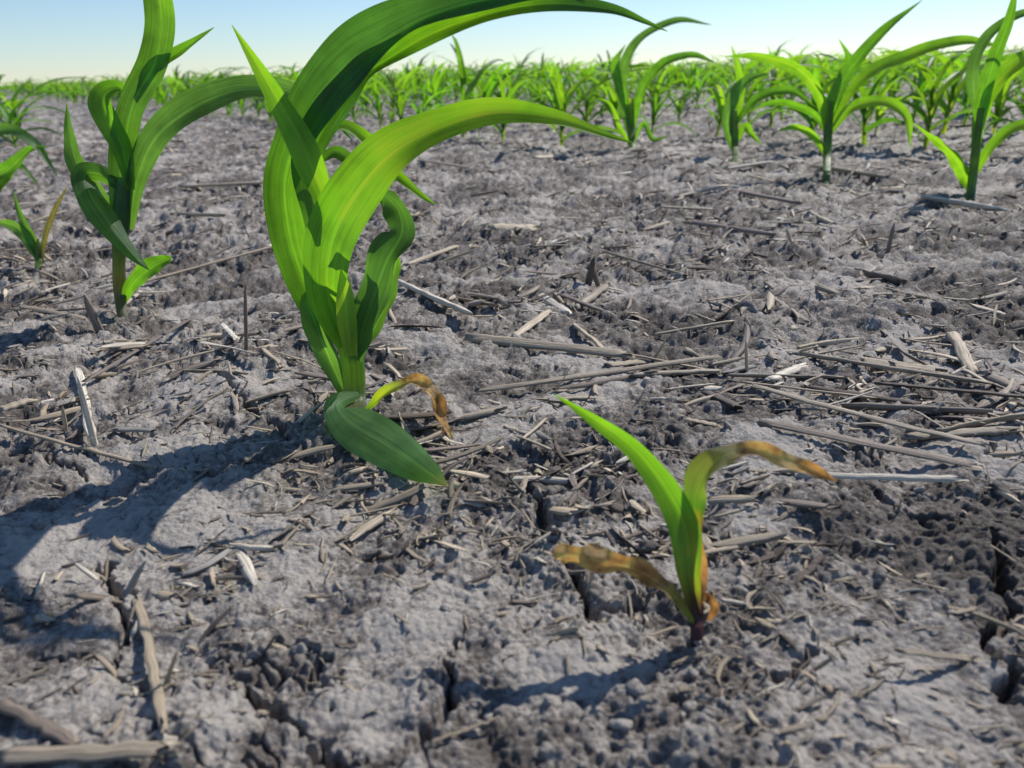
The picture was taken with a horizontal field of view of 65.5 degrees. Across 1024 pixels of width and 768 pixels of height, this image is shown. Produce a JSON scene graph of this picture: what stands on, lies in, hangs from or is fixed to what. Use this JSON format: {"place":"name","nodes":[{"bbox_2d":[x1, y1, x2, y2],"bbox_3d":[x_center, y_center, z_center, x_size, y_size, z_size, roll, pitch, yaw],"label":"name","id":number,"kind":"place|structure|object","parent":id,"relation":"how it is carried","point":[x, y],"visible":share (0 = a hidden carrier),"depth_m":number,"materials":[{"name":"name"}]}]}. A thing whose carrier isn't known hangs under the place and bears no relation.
{"place":"outdoors","nodes":[
{"label":"outdoors","id":0,"kind":"place"},
{"bbox_2d":[0,76,1023,767],"bbox_3d":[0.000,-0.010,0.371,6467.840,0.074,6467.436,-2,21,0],"label":"soil ground","id":1,"kind":"structure","parent":0,"point":[334,726],"depth_m":0.27,"materials":[{"name":"grey soil"}]},
{"bbox_2d":[0,398,39,412],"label":"corn stalk residue","id":2,"kind":"object","parent":1,"relation":"on","point":[17,404],"visible":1,"depth_m":0.33},
{"bbox_2d":[0,123,58,190],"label":"corn plant","id":3,"kind":"object","parent":1,"relation":"on","point":[10,166],"visible":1,"depth_m":0.74,"materials":[{"name":"green plant"}]},
{"bbox_2d":[0,185,67,268],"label":"corn plant","id":4,"kind":"object","parent":1,"relation":"on","point":[22,231],"visible":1,"depth_m":0.59,"materials":[{"name":"green plant"}]},
{"bbox_2d":[0,700,79,744],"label":"corn stalk residue","id":5,"kind":"object","parent":1,"relation":"on","point":[33,720],"visible":1,"depth_m":0.17},
{"bbox_2d":[17,304,87,319],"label":"corn stalk residue","id":6,"kind":"object","parent":1,"relation":"on","point":[50,311],"visible":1,"depth_m":0.48},
{"bbox_2d":[0,424,156,468],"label":"corn stalk residue","id":7,"kind":"object","parent":1,"relation":"on","point":[101,453],"visible":1,"depth_m":0.29},
{"bbox_2d":[74,367,96,438],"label":"corn stalk residue","id":8,"kind":"object","parent":1,"relation":"on","point":[78,372],"visible":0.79,"depth_m":0.34},
{"bbox_2d":[0,740,184,764],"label":"corn stalk residue","id":9,"kind":"object","parent":1,"relation":"on","point":[86,753],"visible":1,"depth_m":0.16},
{"bbox_2d":[81,311,202,381],"bbox_3d":[-0.181,-0.022,0.401,0.003,0.004,0.123,0,21,3],"label":"corn stalk residue","id":10,"kind":"object","parent":1,"relation":"on","point":[136,350],"visible":1,"depth_m":0.39},
{"bbox_2d":[131,595,167,733],"bbox_3d":[-0.084,0.063,0.185,0.003,0.005,0.059,-13,24,-27],"label":"corn stalk residue","id":11,"kind":"object","parent":1,"relation":"on","point":[158,695],"visible":1,"depth_m":0.18},
{"bbox_2d":[105,246,271,292],"bbox_3d":[-0.223,-0.085,0.572,0.004,0.010,0.141,16,27,37],"label":"corn stalk residue","id":12,"kind":"object","parent":1,"relation":"on","point":[206,264],"visible":0.68,"depth_m":0.57},
{"bbox_2d":[169,212,225,216],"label":"corn stalk residue","id":13,"kind":"object","parent":1,"relation":"on","point":[202,214],"visible":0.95,"depth_m":0.76},
{"bbox_2d":[64,0,352,317],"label":"corn plant","id":14,"kind":"object","parent":1,"relation":"on","point":[133,155],"visible":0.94,"depth_m":0.44,"materials":[{"name":"green plant"}]},
{"bbox_2d":[179,182,262,187],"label":"corn stalk residue","id":15,"kind":"object","parent":1,"relation":"on","point":[218,184],"visible":0.93,"depth_m":0.98},
{"bbox_2d":[219,323,239,339],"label":"corn stalk residue","id":16,"kind":"object","parent":1,"relation":"on","point":[227,329],"visible":1,"depth_m":0.40},
{"bbox_2d":[294,371,328,379],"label":"corn stalk residue","id":17,"kind":"object","parent":1,"relation":"on","point":[314,375],"visible":0.68,"depth_m":0.35},
{"bbox_2d":[406,207,419,213],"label":"corn stalk residue","id":18,"kind":"object","parent":1,"relation":"on","point":[414,211],"visible":0.22,"depth_m":0.77},
{"bbox_2d":[419,436,440,444],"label":"corn stalk residue","id":19,"kind":"object","parent":1,"relation":"on","point":[439,437],"visible":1,"depth_m":0.29},
{"bbox_2d":[402,245,458,266],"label":"corn stalk residue","id":20,"kind":"object","parent":1,"relation":"on","point":[430,255],"visible":1,"depth_m":0.58},
{"bbox_2d":[398,279,472,314],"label":"corn stalk residue","id":21,"kind":"object","parent":1,"relation":"on","point":[442,301],"visible":0.91,"depth_m":0.45},
{"bbox_2d":[232,0,666,485],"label":"corn plant","id":22,"kind":"object","parent":1,"relation":"on","point":[350,57],"visible":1,"depth_m":0.28,"materials":[{"name":"green plant"}]},
{"bbox_2d":[417,159,496,171],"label":"corn stalk residue","id":23,"kind":"object","parent":1,"relation":"on","point":[448,164],"visible":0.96,"depth_m":1.14},
{"bbox_2d":[428,718,498,743],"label":"corn stalk residue","id":24,"kind":"object","parent":1,"relation":"on","point":[477,725],"visible":1,"depth_m":0.16},
{"bbox_2d":[61,222,894,685],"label":"stubble stems","id":25,"kind":"object","parent":1,"relation":"on","point":[97,324],"visible":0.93,"depth_m":0.37,"materials":[{"name":"beige plant"}]},
{"bbox_2d":[456,296,500,307],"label":"corn stalk residue","id":26,"kind":"object","parent":1,"relation":"on","point":[484,303],"visible":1,"depth_m":0.45},
{"bbox_2d":[0,81,1023,767],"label":"crop residue","id":27,"kind":"object","parent":1,"relation":"on","point":[414,495],"visible":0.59,"depth_m":0.28},
{"bbox_2d":[0,35,1023,150],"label":"corn field rows","id":28,"kind":"object","parent":1,"relation":"on","point":[937,74],"visible":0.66,"depth_m":1.97,"materials":[{"name":"green plant"}]},
{"bbox_2d":[0,106,1023,767],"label":"soil clods","id":29,"kind":"object","parent":1,"relation":"on","point":[634,686],"visible":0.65,"depth_m":0.23,"materials":[{"name":"grey soil"}]},
{"bbox_2d":[487,223,538,231],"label":"corn stalk residue","id":30,"kind":"object","parent":1,"relation":"on","point":[525,227],"visible":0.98,"depth_m":0.66},
{"bbox_2d":[508,309,551,336],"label":"corn stalk residue","id":31,"kind":"object","parent":1,"relation":"on","point":[533,322],"visible":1,"depth_m":0.42},
{"bbox_2d":[531,155,566,158],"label":"corn stalk residue","id":32,"kind":"object","parent":1,"relation":"on","point":[545,156],"visible":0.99,"depth_m":1.25},
{"bbox_2d":[463,333,635,357],"bbox_3d":[0.017,-0.019,0.388,0.089,0.003,0.006,7,23,21],"label":"corn stalk residue","id":33,"kind":"object","parent":1,"relation":"on","point":[546,345],"visible":1,"depth_m":0.39},
{"bbox_2d":[537,293,571,315],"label":"corn stalk residue","id":34,"kind":"object","parent":1,"relation":"on","point":[564,310],"visible":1,"depth_m":0.46},
{"bbox_2d":[558,293,614,314],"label":"corn stalk residue","id":35,"kind":"object","parent":1,"relation":"on","point":[583,303],"visible":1,"depth_m":0.46},
{"bbox_2d":[572,322,603,346],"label":"corn stalk residue","id":36,"kind":"object","parent":1,"relation":"on","point":[596,342],"visible":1,"depth_m":0.40},
{"bbox_2d":[569,283,609,310],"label":"corn stalk residue","id":37,"kind":"object","parent":1,"relation":"on","point":[593,295],"visible":1,"depth_m":0.47},
{"bbox_2d":[552,374,635,391],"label":"corn stalk residue","id":38,"kind":"object","parent":1,"relation":"on","point":[592,383],"visible":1,"depth_m":0.34},
{"bbox_2d":[474,355,721,392],"bbox_3d":[0.042,-0.005,0.353,0.126,0.007,0.003,-10,23,-22],"label":"corn stalk residue","id":39,"kind":"object","parent":1,"relation":"on","point":[593,374],"visible":1,"depth_m":0.35},
{"bbox_2d":[587,159,641,164],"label":"corn stalk residue","id":40,"kind":"object","parent":1,"relation":"on","point":[630,163],"visible":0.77,"depth_m":1.09},
{"bbox_2d":[603,359,651,367],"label":"corn stalk residue","id":41,"kind":"object","parent":1,"relation":"on","point":[624,363],"visible":1,"depth_m":0.37},
{"bbox_2d":[603,251,688,276],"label":"corn stalk residue","id":42,"kind":"object","parent":1,"relation":"on","point":[640,262],"visible":1,"depth_m":0.54},
{"bbox_2d":[598,17,717,147],"bbox_3d":[0.245,-0.494,1.317,0.202,0.209,0.066,-2,21,0],"label":"corn plant","id":43,"kind":"object","parent":1,"relation":"on","point":[629,108],"visible":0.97,"depth_m":1.34,"materials":[{"name":"green plant"}]},
{"bbox_2d":[632,354,704,368],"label":"corn stalk residue","id":44,"kind":"object","parent":1,"relation":"on","point":[661,360],"visible":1,"depth_m":0.37},
{"bbox_2d":[629,368,721,376],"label":"corn stalk residue","id":45,"kind":"object","parent":1,"relation":"on","point":[684,372],"visible":1,"depth_m":0.35},
{"bbox_2d":[657,206,713,209],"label":"corn stalk residue","id":46,"kind":"object","parent":1,"relation":"on","point":[684,208],"visible":1,"depth_m":0.75},
{"bbox_2d":[664,383,715,390],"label":"corn stalk residue","id":47,"kind":"object","parent":1,"relation":"on","point":[687,387],"visible":1,"depth_m":0.33},
{"bbox_2d":[651,320,734,335],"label":"corn stalk residue","id":48,"kind":"object","parent":1,"relation":"on","point":[693,327],"visible":1,"depth_m":0.41},
{"bbox_2d":[552,394,836,646],"bbox_3d":[0.042,0.033,0.192,0.066,0.057,0.029,-2,21,0],"label":"corn seedling","id":49,"kind":"object","parent":1,"relation":"on","point":[682,512],"visible":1,"depth_m":0.18,"materials":[{"name":"green plant"}]},
{"bbox_2d":[674,184,728,198],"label":"corn stalk residue","id":50,"kind":"object","parent":1,"relation":"on","point":[704,190],"visible":0.97,"depth_m":0.85},
{"bbox_2d":[682,417,721,426],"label":"corn stalk residue","id":51,"kind":"object","parent":1,"relation":"on","point":[707,423],"visible":1,"depth_m":0.29},
{"bbox_2d":[701,391,742,409],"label":"corn stalk residue","id":52,"kind":"object","parent":1,"relation":"on","point":[729,403],"visible":1,"depth_m":0.32},
{"bbox_2d":[683,220,776,235],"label":"corn stalk residue","id":53,"kind":"object","parent":1,"relation":"on","point":[736,228],"visible":1,"depth_m":0.63},
{"bbox_2d":[723,161,773,169],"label":"corn stalk residue","id":54,"kind":"object","parent":1,"relation":"on","point":[748,165],"visible":0.99,"depth_m":1.04},
{"bbox_2d":[727,188,802,204],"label":"corn stalk residue","id":55,"kind":"object","parent":1,"relation":"on","point":[770,197],"visible":0.97,"depth_m":0.77},
{"bbox_2d":[722,46,815,162],"bbox_3d":[0.350,-0.401,1.135,0.172,0.152,0.076,-16,26,-33],"label":"corn plant","id":56,"kind":"object","parent":1,"relation":"on","point":[734,113],"visible":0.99,"depth_m":1.15,"materials":[{"name":"green plant"}]},
{"bbox_2d":[763,362,808,380],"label":"corn stalk residue","id":57,"kind":"object","parent":1,"relation":"on","point":[794,369],"visible":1,"depth_m":0.35},
{"bbox_2d":[726,373,850,378],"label":"corn stalk residue","id":58,"kind":"object","parent":1,"relation":"on","point":[804,376],"visible":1,"depth_m":0.34},
{"bbox_2d":[774,296,810,323],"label":"corn stalk residue","id":59,"kind":"object","parent":1,"relation":"on","point":[781,303],"visible":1,"depth_m":0.43},
{"bbox_2d":[738,381,878,398],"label":"corn stalk residue","id":60,"kind":"object","parent":1,"relation":"on","point":[812,390],"visible":1,"depth_m":0.32},
{"bbox_2d":[810,164,884,177],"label":"corn stalk residue","id":61,"kind":"object","parent":1,"relation":"on","point":[855,172],"visible":0.88,"depth_m":0.95},
{"bbox_2d":[725,0,992,186],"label":"corn plant","id":62,"kind":"object","parent":1,"relation":"on","point":[835,109],"visible":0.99,"depth_m":0.94,"materials":[{"name":"green plant"}]},
{"bbox_2d":[806,385,921,404],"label":"corn stalk residue","id":63,"kind":"object","parent":1,"relation":"on","point":[889,399],"visible":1,"depth_m":0.31},
{"bbox_2d":[747,383,991,446],"bbox_3d":[0.125,0.011,0.291,0.005,0.005,0.091,-18,27,-36],"label":"corn stalk residue","id":64,"kind":"object","parent":1,"relation":"on","point":[870,417],"visible":1,"depth_m":0.28},
{"bbox_2d":[756,419,983,469],"bbox_3d":[0.119,0.020,0.270,0.072,0.002,0.004,12,25,30],"label":"corn stalk residue","id":65,"kind":"object","parent":1,"relation":"on","point":[922,454],"visible":1,"depth_m":0.27},
{"bbox_2d":[795,472,968,481],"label":"corn stalk residue","id":66,"kind":"object","parent":1,"relation":"on","point":[904,477],"visible":0.92,"depth_m":0.25},
{"bbox_2d":[861,269,906,284],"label":"corn stalk residue","id":67,"kind":"object","parent":1,"relation":"on","point":[871,274],"visible":1,"depth_m":0.49},
{"bbox_2d":[797,352,994,384],"bbox_3d":[0.160,-0.007,0.340,0.005,0.007,0.082,-20,28,-40],"label":"corn stalk residue","id":68,"kind":"object","parent":1,"relation":"on","point":[899,369],"visible":1,"depth_m":0.34},
{"bbox_2d":[859,357,947,372],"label":"corn stalk residue","id":69,"kind":"object","parent":1,"relation":"on","point":[928,368],"visible":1,"depth_m":0.35},
{"bbox_2d":[841,402,992,414],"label":"corn stalk residue","id":70,"kind":"object","parent":1,"relation":"on","point":[905,407],"visible":1,"depth_m":0.29},
{"bbox_2d":[900,158,948,166],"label":"corn stalk residue","id":71,"kind":"object","parent":1,"relation":"on","point":[914,160],"visible":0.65,"depth_m":1.06},
{"bbox_2d":[893,648,981,662],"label":"corn stalk residue","id":72,"kind":"object","parent":1,"relation":"on","point":[920,652],"visible":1,"depth_m":0.18},
{"bbox_2d":[874,382,1023,398],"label":"corn stalk residue","id":73,"kind":"object","parent":1,"relation":"on","point":[999,394],"visible":1,"depth_m":0.31},
{"bbox_2d":[900,426,1019,439],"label":"corn stalk residue","id":74,"kind":"object","parent":1,"relation":"on","point":[964,432],"visible":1,"depth_m":0.27},
{"bbox_2d":[947,331,978,374],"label":"corn stalk residue","id":75,"kind":"object","parent":1,"relation":"on","point":[963,355],"visible":1,"depth_m":0.36},
{"bbox_2d":[920,194,1007,211],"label":"corn stalk residue","id":76,"kind":"object","parent":1,"relation":"on","point":[969,204],"visible":1,"depth_m":0.71},
{"bbox_2d":[913,0,1023,200],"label":"corn plant","id":77,"kind":"object","parent":1,"relation":"on","point":[983,93],"visible":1,"depth_m":0.77,"materials":[{"name":"green plant"}]},
{"bbox_2d":[934,412,1023,431],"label":"corn stalk residue","id":78,"kind":"object","parent":1,"relation":"on","point":[1004,418],"visible":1,"depth_m":0.28},
{"bbox_2d":[973,379,1023,407],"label":"corn stalk residue","id":79,"kind":"object","parent":1,"relation":"on","point":[987,402],"visible":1,"depth_m":0.30},
{"bbox_2d":[976,371,1023,393],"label":"corn stalk residue","id":80,"kind":"object","parent":1,"relation":"on","point":[990,376],"visible":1,"depth_m":0.32},
{"bbox_2d":[0,0,1023,85],"label":"sky","id":81,"kind":"structure","parent":0,"point":[40,39],"materials":[{"name":"blue"}]}
]}

